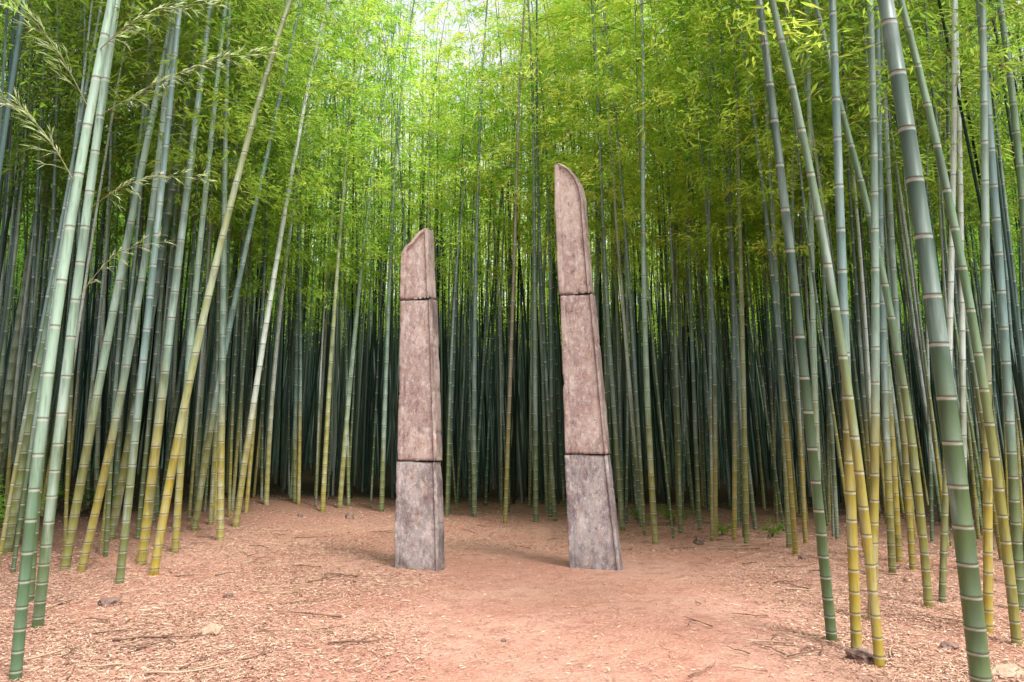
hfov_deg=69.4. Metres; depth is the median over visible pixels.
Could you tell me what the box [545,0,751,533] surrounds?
bamboo
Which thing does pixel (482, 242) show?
bamboo
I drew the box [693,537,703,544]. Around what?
rock
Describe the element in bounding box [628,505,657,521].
undergrowth plant
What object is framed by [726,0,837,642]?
bamboo
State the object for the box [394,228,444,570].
stone pillar
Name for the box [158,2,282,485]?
bamboo
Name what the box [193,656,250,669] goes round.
stick
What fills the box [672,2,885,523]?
bamboo
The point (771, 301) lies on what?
bamboo
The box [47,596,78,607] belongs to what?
stick
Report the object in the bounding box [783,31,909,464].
bamboo
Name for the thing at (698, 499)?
bamboo
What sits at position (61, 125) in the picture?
bamboo
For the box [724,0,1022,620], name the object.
bamboo
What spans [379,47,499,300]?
bamboo
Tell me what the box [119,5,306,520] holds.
bamboo
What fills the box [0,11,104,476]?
bamboo
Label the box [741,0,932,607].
bamboo
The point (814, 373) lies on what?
bamboo
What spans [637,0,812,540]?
bamboo
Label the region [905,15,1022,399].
bamboo
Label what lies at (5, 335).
bamboo
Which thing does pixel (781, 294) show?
bamboo
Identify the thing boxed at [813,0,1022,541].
bamboo
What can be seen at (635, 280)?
bamboo
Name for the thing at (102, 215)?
bamboo
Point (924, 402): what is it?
bamboo
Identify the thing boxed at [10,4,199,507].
bamboo
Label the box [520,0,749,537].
bamboo
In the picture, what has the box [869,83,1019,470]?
bamboo
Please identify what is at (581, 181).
bamboo
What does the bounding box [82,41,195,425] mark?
bamboo
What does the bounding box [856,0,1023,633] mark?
bamboo
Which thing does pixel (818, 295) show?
bamboo
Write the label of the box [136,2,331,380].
bamboo
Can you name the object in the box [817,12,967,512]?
bamboo
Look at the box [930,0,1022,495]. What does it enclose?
bamboo
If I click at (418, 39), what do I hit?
bamboo
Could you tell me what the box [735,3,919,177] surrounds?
bamboo
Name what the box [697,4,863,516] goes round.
bamboo
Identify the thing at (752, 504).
bamboo
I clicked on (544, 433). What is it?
bamboo
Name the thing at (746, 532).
bamboo
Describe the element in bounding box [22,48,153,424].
bamboo
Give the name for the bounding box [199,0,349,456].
bamboo
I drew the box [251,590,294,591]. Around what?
stick
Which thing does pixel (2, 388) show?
bamboo
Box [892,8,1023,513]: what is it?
bamboo
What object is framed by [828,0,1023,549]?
bamboo
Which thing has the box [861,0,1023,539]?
bamboo
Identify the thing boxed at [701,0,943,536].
bamboo
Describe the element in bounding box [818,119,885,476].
bamboo
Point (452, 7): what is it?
sky
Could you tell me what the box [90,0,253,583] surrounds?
bamboo
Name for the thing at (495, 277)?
bamboo
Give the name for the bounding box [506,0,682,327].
bamboo
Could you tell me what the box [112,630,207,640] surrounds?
stick
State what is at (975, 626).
bamboo
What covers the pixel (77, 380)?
bamboo
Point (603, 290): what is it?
bamboo
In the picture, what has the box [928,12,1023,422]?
bamboo
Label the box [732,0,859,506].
bamboo
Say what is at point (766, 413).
bamboo
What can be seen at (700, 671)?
stick
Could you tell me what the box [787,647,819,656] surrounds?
stick
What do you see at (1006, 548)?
bamboo
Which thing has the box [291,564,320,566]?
stick
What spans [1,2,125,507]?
bamboo
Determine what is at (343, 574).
stick
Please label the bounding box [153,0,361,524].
bamboo
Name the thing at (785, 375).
bamboo
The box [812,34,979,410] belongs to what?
bamboo
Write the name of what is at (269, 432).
bamboo
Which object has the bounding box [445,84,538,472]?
bamboo
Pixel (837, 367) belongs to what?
bamboo
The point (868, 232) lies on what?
bamboo
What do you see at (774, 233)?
bamboo
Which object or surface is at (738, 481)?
bamboo
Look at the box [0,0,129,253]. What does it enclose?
bamboo
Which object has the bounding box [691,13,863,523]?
bamboo
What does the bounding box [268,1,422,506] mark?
bamboo
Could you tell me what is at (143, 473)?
bamboo
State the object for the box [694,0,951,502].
bamboo
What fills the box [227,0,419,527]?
bamboo
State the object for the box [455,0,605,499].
bamboo
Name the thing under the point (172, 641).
stick
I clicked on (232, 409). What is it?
bamboo
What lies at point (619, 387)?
bamboo
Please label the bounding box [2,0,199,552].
bamboo
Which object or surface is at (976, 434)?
bamboo
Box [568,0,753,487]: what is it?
bamboo
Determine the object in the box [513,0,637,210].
bamboo
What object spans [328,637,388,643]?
stick
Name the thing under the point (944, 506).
bamboo
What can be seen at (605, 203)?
bamboo
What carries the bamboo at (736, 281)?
on the ground
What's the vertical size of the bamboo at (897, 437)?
13.252 m
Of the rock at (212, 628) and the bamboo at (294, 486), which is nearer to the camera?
the rock at (212, 628)
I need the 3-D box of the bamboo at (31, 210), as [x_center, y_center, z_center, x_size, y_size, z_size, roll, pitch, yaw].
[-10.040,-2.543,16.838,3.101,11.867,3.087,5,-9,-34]
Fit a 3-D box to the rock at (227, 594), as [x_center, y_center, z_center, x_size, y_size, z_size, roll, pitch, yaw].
[-2.804,2.523,7.316,0.089,0.061,0.109,-6,-9,40]
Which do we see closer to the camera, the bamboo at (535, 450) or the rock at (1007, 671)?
the rock at (1007, 671)
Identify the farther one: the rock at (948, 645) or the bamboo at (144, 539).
the bamboo at (144, 539)
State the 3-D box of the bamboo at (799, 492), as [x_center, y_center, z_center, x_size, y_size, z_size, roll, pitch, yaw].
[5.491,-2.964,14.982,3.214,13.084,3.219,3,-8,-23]
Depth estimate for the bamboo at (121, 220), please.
17.29 m
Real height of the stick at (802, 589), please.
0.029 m
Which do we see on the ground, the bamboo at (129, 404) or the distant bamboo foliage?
the bamboo at (129, 404)
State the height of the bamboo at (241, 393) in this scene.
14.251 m
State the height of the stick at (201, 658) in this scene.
0.032 m
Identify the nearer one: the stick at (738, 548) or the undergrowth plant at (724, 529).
the stick at (738, 548)
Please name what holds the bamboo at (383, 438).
on the ground
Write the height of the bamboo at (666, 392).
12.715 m
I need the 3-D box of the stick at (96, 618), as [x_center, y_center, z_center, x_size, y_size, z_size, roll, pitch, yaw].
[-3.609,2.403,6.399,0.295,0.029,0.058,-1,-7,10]
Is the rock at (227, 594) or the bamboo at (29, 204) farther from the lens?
the bamboo at (29, 204)
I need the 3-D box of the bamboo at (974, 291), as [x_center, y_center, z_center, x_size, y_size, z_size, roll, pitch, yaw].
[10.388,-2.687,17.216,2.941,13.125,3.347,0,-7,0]
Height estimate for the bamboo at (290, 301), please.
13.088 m
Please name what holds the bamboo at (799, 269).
on the ground
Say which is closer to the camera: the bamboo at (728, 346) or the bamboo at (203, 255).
the bamboo at (203, 255)
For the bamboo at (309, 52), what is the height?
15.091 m
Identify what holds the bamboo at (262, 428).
on the ground
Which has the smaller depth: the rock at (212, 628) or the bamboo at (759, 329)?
the rock at (212, 628)
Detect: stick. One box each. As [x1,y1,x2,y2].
[23,644,82,660]
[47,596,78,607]
[82,617,108,620]
[92,630,130,634]
[95,660,135,666]
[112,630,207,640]
[120,583,167,593]
[120,643,146,647]
[122,638,144,644]
[136,640,167,650]
[145,662,238,673]
[164,631,176,644]
[179,653,226,669]
[184,662,212,664]
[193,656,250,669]
[241,645,274,659]
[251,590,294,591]
[257,584,301,586]
[257,630,292,631]
[262,591,297,592]
[275,611,341,617]
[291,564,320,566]
[293,629,333,632]
[302,591,339,593]
[307,575,338,582]
[324,572,357,576]
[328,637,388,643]
[683,616,712,626]
[688,661,715,676]
[708,547,759,548]
[719,662,767,671]
[726,639,793,643]
[732,613,766,615]
[754,642,784,654]
[765,565,807,567]
[781,582,809,588]
[785,588,820,590]
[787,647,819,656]
[800,635,850,639]
[918,631,959,634]
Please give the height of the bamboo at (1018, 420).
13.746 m
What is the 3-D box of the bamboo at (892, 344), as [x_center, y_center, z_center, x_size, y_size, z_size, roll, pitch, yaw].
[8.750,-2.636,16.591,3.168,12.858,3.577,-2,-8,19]
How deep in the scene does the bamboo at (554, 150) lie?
15.29 m
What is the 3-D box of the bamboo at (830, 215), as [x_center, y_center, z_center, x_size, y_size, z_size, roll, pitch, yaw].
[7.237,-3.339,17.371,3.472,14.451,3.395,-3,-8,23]
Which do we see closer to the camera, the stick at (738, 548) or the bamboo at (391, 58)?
the stick at (738, 548)
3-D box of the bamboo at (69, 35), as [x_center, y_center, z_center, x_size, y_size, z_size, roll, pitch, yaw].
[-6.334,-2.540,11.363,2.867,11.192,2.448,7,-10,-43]
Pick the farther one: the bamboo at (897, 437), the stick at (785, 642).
the bamboo at (897, 437)
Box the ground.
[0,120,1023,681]
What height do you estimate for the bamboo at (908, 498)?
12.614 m
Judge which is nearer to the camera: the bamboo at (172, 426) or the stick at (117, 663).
the stick at (117, 663)
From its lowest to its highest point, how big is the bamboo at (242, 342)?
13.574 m
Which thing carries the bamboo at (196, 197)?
on the ground
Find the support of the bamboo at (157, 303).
on the ground
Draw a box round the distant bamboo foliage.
[0,0,1023,363]
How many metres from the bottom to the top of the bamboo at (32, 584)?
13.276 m
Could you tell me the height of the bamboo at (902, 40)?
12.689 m
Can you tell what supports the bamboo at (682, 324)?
on the ground
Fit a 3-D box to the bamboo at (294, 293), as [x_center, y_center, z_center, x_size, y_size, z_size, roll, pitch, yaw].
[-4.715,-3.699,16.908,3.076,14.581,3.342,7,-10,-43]
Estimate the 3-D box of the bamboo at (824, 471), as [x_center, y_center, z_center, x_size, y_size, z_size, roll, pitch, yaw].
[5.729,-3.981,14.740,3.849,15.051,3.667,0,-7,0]
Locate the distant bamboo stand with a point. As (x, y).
(364, 410)
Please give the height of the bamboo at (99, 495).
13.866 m
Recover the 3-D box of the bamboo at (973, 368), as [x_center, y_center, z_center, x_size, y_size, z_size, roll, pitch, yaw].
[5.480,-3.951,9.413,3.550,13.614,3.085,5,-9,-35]
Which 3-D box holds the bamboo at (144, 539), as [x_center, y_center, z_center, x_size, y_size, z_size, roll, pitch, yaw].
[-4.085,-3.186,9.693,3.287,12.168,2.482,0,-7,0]
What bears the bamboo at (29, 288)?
on the ground
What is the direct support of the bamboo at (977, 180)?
on the ground
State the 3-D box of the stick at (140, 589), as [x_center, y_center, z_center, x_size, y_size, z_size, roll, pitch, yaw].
[-3.806,2.561,7.648,0.040,0.019,0.536,-4,-8,28]
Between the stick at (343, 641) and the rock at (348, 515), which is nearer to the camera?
the stick at (343, 641)
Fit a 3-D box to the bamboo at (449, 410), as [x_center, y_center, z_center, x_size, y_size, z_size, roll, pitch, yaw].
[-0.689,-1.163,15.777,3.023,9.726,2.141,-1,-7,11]
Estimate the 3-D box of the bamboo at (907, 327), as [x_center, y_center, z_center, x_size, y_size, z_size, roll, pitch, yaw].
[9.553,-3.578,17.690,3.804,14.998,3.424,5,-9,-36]
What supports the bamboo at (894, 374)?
on the ground
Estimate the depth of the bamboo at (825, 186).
13.92 m
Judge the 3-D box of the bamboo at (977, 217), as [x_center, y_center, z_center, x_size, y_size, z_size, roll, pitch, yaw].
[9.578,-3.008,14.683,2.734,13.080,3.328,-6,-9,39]
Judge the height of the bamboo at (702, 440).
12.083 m
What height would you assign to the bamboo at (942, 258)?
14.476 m
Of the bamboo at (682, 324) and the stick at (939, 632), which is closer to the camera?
the stick at (939, 632)
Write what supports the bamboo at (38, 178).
on the ground
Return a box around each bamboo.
[0,0,102,328]
[0,0,114,392]
[0,0,127,565]
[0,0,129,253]
[0,0,165,284]
[0,0,167,500]
[0,0,196,492]
[0,0,228,681]
[0,0,229,572]
[0,1,140,532]
[0,1,161,508]
[0,2,196,514]
[0,3,96,436]
[0,3,97,308]
[0,8,93,437]
[0,9,125,298]
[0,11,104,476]
[0,14,162,262]
[0,16,129,494]
[0,22,73,489]
[1,0,248,552]
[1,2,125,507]
[1,7,67,487]
[1,41,123,453]
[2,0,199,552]
[2,2,97,368]
[2,48,93,258]
[3,1,129,505]
[4,0,200,441]
[6,3,156,496]
[7,0,163,220]
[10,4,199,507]
[17,0,161,502]
[17,1,217,497]
[19,0,228,551]
[19,1,154,493]
[21,43,158,449]
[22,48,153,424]
[23,0,204,477]
[28,0,252,571]
[28,3,135,223]
[29,0,211,601]
[32,0,284,627]
[32,1,258,409]
[46,0,294,521]
[47,0,256,511]
[51,14,208,457]
[58,0,218,487]
[60,0,283,570]
[75,9,188,429]
[77,0,283,370]
[77,24,225,490]
[79,0,339,413]
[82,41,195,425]
[83,0,329,564]
[84,3,168,430]
[85,31,188,468]
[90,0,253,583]
[90,9,268,282]
[98,0,305,539]
[98,1,229,538]
[99,0,264,556]
[101,8,266,474]
[108,22,249,494]
[109,0,333,540]
[114,0,362,552]
[114,29,249,443]
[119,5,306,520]
[119,18,235,466]
[123,8,284,479]
[125,0,267,513]
[126,0,279,267]
[128,0,328,406]
[128,1,315,386]
[128,2,281,519]
[129,0,341,514]
[133,1,372,476]
[133,2,335,482]
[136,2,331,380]
[142,25,284,488]
[149,0,363,575]
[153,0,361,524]
[153,8,312,505]
[156,1,350,511]
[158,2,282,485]
[158,7,303,498]
[167,0,346,512]
[177,11,339,499]
[179,0,339,516]
[183,0,344,509]
[185,0,396,504]
[187,8,319,489]
[189,0,358,530]
[190,6,301,431]
[195,1,325,492]
[196,0,348,497]
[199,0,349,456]
[221,0,366,504]
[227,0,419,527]
[230,0,385,494]
[238,1,382,497]
[239,0,351,501]
[262,0,428,497]
[263,0,404,511]
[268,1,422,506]
[270,0,452,503]
[278,0,397,505]
[283,24,395,495]
[296,0,467,508]
[322,0,455,507]
[331,0,465,246]
[333,0,456,511]
[337,55,530,289]
[343,0,478,305]
[362,32,472,228]
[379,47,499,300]
[388,53,519,510]
[390,67,531,514]
[398,94,530,505]
[402,0,564,516]
[412,76,548,516]
[414,91,546,506]
[432,42,559,505]
[435,0,552,506]
[435,12,606,511]
[435,49,549,487]
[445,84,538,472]
[452,0,622,520]
[454,10,612,491]
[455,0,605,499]
[458,0,604,521]
[461,38,592,505]
[466,2,619,507]
[466,2,657,512]
[475,0,635,260]
[479,0,609,516]
[483,0,656,515]
[489,0,705,466]
[493,0,612,505]
[497,0,661,242]
[498,0,645,226]
[502,0,730,534]
[503,0,525,523]
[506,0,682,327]
[511,7,657,277]
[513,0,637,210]
[514,0,710,523]
[518,0,680,476]
[520,0,675,424]
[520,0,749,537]
[524,0,693,530]
[525,0,670,252]
[525,0,684,526]
[532,0,686,519]
[532,2,681,499]
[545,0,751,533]
[547,0,680,505]
[555,15,672,441]
[565,11,669,280]
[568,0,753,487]
[576,0,827,536]
[577,0,738,543]
[590,0,752,514]
[593,0,763,512]
[596,0,855,553]
[597,1,723,338]
[598,0,706,508]
[607,1,756,513]
[609,0,749,530]
[615,0,790,529]
[615,5,716,272]
[623,4,742,509]
[625,1,750,515]
[626,0,790,531]
[629,13,768,417]
[629,53,755,506]
[630,0,823,536]
[631,0,868,543]
[632,6,770,388]
[633,0,868,530]
[633,8,806,346]
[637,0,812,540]
[637,0,870,547]
[637,1,803,521]
[645,0,853,539]
[646,0,797,526]
[651,22,783,507]
[652,8,756,507]
[654,18,801,419]
[657,8,779,511]
[660,0,862,521]
[664,0,946,543]
[664,2,794,477]
[668,6,796,514]
[671,0,884,667]
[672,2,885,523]
[680,0,903,503]
[682,0,859,527]
[686,0,875,550]
[690,0,914,525]
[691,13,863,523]
[693,16,856,515]
[694,0,951,122]
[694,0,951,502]
[695,32,776,509]
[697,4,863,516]
[697,23,858,511]
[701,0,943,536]
[703,13,884,417]
[706,0,937,557]
[714,12,865,504]
[717,6,831,511]
[717,141,826,505]
[722,66,865,443]
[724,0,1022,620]
[724,65,904,522]
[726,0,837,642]
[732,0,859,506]
[732,0,993,371]
[732,0,1003,573]
[735,0,975,562]
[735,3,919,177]
[737,6,925,289]
[740,6,914,428]
[741,0,919,539]
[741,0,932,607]
[741,8,892,531]
[748,0,1023,569]
[753,0,928,438]
[753,23,935,505]
[753,35,894,255]
[754,16,919,520]
[760,3,930,511]
[767,0,1023,512]
[768,0,992,106]
[771,0,1003,142]
[773,89,892,300]
[775,2,977,545]
[776,78,913,404]
[777,89,884,469]
[778,0,1017,548]
[780,0,1000,544]
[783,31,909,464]
[789,0,1023,537]
[796,50,932,425]
[800,0,1022,645]
[801,2,979,520]
[802,0,1023,374]
[804,20,989,459]
[812,0,930,523]
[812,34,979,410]
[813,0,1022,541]
[815,1,988,521]
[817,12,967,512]
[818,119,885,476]
[822,25,936,508]
[826,0,965,518]
[827,31,1004,249]
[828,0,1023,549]
[828,8,1023,278]
[829,0,871,648]
[829,1,1022,533]
[835,18,938,280]
[845,18,935,504]
[847,0,1023,538]
[849,40,937,508]
[853,0,1023,470]
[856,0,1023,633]
[858,0,1020,560]
[859,15,1000,367]
[860,4,1000,256]
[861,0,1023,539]
[861,0,1023,602]
[861,1,1023,471]
[862,4,1021,389]
[865,0,991,681]
[865,3,1018,521]
[866,0,1023,611]
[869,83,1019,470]
[890,82,965,417]
[892,3,1023,519]
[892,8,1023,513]
[895,8,1022,497]
[895,15,1022,513]
[897,45,1017,343]
[900,0,1023,366]
[902,1,1023,257]
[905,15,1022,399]
[906,0,1023,558]
[914,4,1022,302]
[919,0,1023,405]
[919,7,1023,218]
[921,6,1023,428]
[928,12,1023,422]
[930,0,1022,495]
[947,20,1023,437]
[960,22,1023,294]
[963,2,1023,341]
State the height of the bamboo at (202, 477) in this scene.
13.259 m
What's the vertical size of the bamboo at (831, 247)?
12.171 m
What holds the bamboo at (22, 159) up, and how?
on the ground
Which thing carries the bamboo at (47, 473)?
on the ground
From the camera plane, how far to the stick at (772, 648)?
5.45 m
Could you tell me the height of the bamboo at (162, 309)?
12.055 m
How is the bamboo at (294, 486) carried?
on the ground
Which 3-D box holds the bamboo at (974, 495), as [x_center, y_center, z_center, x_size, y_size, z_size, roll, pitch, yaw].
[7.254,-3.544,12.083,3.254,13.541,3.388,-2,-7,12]
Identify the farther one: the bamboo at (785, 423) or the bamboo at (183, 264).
the bamboo at (183, 264)
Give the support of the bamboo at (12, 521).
on the ground
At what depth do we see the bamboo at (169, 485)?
8.91 m
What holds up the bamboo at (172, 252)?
on the ground
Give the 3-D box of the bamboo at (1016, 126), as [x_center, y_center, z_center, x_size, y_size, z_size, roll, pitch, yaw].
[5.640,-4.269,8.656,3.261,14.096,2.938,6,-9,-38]
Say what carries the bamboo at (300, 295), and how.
on the ground
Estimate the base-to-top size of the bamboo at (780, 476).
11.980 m
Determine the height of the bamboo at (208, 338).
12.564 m
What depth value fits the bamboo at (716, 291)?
16.65 m
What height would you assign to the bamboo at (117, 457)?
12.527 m
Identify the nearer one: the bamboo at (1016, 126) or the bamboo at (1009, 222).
the bamboo at (1016, 126)
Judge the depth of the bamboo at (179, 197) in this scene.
15.18 m
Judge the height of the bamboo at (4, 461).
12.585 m
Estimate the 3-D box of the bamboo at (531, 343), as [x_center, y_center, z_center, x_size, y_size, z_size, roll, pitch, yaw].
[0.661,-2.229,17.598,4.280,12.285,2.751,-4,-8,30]
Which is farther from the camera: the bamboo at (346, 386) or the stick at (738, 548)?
the bamboo at (346, 386)
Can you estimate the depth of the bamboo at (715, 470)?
12.36 m
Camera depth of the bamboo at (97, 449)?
13.01 m
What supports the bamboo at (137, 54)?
on the ground
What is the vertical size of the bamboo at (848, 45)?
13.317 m
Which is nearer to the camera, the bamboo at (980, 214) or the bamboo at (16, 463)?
the bamboo at (16, 463)
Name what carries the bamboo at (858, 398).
on the ground
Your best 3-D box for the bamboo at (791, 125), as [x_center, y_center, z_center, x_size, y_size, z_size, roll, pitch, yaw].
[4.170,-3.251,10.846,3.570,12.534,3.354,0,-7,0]
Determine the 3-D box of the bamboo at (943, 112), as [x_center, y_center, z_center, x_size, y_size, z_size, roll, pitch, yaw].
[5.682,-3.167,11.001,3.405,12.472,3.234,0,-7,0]
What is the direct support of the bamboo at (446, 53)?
on the ground
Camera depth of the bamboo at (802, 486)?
11.16 m
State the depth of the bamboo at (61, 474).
14.76 m
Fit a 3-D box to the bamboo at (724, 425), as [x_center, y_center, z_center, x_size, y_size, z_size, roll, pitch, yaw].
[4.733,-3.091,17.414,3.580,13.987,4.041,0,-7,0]
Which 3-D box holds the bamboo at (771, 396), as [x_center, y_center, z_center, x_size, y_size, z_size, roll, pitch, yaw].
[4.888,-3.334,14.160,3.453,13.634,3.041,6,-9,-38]
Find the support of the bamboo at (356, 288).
on the ground
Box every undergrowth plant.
[0,475,60,532]
[59,481,112,511]
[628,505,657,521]
[656,504,693,524]
[718,519,738,534]
[758,517,784,537]
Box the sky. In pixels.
[0,0,1023,306]
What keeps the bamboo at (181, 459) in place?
on the ground
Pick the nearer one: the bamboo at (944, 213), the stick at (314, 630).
the stick at (314, 630)
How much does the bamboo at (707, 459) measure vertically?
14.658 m
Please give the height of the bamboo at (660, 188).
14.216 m
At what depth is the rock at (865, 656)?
5.27 m
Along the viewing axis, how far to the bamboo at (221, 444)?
11.33 m
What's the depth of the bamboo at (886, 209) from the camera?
14.67 m
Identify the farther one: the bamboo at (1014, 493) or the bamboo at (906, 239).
the bamboo at (906, 239)
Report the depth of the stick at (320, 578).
8.05 m
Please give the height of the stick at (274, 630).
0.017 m
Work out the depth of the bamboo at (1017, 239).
14.60 m
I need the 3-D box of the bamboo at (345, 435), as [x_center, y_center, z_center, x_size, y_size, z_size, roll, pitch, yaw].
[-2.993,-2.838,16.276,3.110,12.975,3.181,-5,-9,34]
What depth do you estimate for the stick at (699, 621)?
6.21 m
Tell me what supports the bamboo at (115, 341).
on the ground
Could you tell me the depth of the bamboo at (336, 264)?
15.13 m
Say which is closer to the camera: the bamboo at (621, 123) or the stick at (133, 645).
the stick at (133, 645)
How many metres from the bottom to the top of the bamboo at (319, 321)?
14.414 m
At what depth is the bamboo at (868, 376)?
11.13 m
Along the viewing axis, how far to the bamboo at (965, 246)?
14.07 m
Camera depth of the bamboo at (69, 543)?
9.19 m
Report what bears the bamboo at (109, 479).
on the ground
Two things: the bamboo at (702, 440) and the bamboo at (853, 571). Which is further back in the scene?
the bamboo at (702, 440)
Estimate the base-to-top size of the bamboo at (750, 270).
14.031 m
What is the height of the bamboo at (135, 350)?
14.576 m
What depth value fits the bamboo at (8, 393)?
16.44 m
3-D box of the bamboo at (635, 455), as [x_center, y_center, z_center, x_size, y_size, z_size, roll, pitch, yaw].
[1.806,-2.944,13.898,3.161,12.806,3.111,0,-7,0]
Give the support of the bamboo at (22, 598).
on the ground
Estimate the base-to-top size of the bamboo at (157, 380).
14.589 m
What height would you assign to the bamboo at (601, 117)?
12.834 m
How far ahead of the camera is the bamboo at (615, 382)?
17.25 m
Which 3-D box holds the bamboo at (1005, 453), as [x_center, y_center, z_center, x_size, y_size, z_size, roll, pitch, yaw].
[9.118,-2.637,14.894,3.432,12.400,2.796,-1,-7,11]
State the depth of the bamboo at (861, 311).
16.36 m
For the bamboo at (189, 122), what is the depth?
14.00 m
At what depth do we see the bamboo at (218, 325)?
13.22 m
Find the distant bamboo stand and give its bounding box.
[0,0,1023,504]
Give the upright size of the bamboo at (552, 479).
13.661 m
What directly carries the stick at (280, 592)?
on the ground
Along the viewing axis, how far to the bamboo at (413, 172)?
15.88 m
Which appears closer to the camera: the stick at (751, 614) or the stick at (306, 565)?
the stick at (751, 614)
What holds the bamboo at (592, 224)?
on the ground
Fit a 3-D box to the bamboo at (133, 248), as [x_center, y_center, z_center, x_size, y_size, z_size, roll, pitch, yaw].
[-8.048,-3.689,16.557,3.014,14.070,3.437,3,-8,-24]
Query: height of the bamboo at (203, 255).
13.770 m
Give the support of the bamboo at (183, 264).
on the ground
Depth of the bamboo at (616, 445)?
13.23 m
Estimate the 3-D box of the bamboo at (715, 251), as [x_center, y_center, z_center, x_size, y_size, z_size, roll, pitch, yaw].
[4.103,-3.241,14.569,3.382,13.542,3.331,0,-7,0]
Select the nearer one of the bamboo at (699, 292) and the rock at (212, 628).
the rock at (212, 628)
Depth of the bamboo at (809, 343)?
13.68 m
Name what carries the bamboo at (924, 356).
on the ground
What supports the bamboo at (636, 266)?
on the ground
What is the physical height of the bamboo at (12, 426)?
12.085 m
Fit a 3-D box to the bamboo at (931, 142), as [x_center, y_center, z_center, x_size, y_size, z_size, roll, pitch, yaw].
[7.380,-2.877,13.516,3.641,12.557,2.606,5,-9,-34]
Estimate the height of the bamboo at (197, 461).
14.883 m
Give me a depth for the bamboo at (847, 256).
15.13 m
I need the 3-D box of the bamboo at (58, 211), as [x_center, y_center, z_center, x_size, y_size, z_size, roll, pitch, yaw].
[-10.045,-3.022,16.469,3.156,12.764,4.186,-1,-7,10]
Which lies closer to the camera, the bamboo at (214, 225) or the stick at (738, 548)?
the stick at (738, 548)
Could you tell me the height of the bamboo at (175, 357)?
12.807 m
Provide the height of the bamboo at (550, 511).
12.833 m
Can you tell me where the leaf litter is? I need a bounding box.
[0,482,1023,681]
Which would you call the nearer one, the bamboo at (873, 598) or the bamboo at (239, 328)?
the bamboo at (873, 598)
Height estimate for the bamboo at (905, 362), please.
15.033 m
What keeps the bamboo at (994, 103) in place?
on the ground
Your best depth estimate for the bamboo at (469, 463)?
16.83 m
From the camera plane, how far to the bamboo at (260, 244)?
13.79 m
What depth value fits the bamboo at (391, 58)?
15.53 m
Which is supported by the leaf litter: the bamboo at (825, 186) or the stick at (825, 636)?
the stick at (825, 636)
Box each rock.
[97,596,122,606]
[198,623,221,636]
[222,593,233,597]
[345,512,353,518]
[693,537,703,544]
[845,646,873,665]
[939,641,958,649]
[991,664,1023,678]
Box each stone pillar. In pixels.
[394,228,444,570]
[554,163,622,570]
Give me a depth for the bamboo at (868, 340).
16.34 m
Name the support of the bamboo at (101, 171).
on the ground
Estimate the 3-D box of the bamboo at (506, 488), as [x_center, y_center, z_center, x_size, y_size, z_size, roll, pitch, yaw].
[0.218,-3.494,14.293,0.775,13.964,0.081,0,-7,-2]
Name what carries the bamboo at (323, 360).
on the ground
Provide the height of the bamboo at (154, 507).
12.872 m
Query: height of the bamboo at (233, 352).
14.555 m
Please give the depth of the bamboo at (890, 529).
8.80 m
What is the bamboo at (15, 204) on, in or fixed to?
on the ground
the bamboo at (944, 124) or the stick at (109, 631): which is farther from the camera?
the bamboo at (944, 124)
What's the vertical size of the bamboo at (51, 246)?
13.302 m
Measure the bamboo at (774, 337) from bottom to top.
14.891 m
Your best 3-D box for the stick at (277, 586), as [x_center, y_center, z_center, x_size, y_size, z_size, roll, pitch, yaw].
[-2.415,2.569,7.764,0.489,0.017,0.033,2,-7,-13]
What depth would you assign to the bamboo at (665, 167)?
16.78 m
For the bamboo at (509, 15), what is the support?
on the ground
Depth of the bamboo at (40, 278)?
15.42 m
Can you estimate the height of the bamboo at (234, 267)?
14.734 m
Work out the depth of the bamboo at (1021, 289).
15.71 m
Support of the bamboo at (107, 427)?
on the ground
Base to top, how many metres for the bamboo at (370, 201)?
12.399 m
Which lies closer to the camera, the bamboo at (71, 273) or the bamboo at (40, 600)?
the bamboo at (40, 600)
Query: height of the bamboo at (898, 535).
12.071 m
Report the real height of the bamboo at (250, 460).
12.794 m
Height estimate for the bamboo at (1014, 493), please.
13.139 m
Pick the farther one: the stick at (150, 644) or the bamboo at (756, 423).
the bamboo at (756, 423)
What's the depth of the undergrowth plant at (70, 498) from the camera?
12.89 m
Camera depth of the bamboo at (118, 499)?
11.27 m
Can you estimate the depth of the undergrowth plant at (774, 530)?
11.78 m
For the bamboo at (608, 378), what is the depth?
14.31 m
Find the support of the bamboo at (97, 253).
on the ground
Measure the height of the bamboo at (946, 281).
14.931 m
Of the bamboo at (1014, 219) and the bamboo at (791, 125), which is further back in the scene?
the bamboo at (1014, 219)
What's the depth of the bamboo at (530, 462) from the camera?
16.70 m
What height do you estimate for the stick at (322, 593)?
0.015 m
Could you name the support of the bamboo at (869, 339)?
on the ground
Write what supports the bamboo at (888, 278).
on the ground
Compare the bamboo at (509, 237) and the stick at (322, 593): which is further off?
the bamboo at (509, 237)
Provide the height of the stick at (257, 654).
0.030 m
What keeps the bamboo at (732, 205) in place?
on the ground
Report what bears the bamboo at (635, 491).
on the ground
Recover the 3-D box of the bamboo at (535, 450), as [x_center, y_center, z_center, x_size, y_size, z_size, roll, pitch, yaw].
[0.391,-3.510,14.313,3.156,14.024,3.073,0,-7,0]
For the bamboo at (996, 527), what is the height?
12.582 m
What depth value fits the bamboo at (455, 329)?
15.66 m
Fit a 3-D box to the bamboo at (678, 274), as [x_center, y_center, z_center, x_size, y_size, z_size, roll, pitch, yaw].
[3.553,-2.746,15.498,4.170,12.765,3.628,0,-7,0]
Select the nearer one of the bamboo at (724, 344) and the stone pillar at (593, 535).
the stone pillar at (593, 535)
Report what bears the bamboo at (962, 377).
on the ground
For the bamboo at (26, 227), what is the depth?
17.65 m
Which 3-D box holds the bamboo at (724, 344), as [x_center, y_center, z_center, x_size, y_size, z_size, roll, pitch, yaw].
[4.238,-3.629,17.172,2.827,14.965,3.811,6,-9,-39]
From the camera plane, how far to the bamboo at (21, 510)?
9.15 m

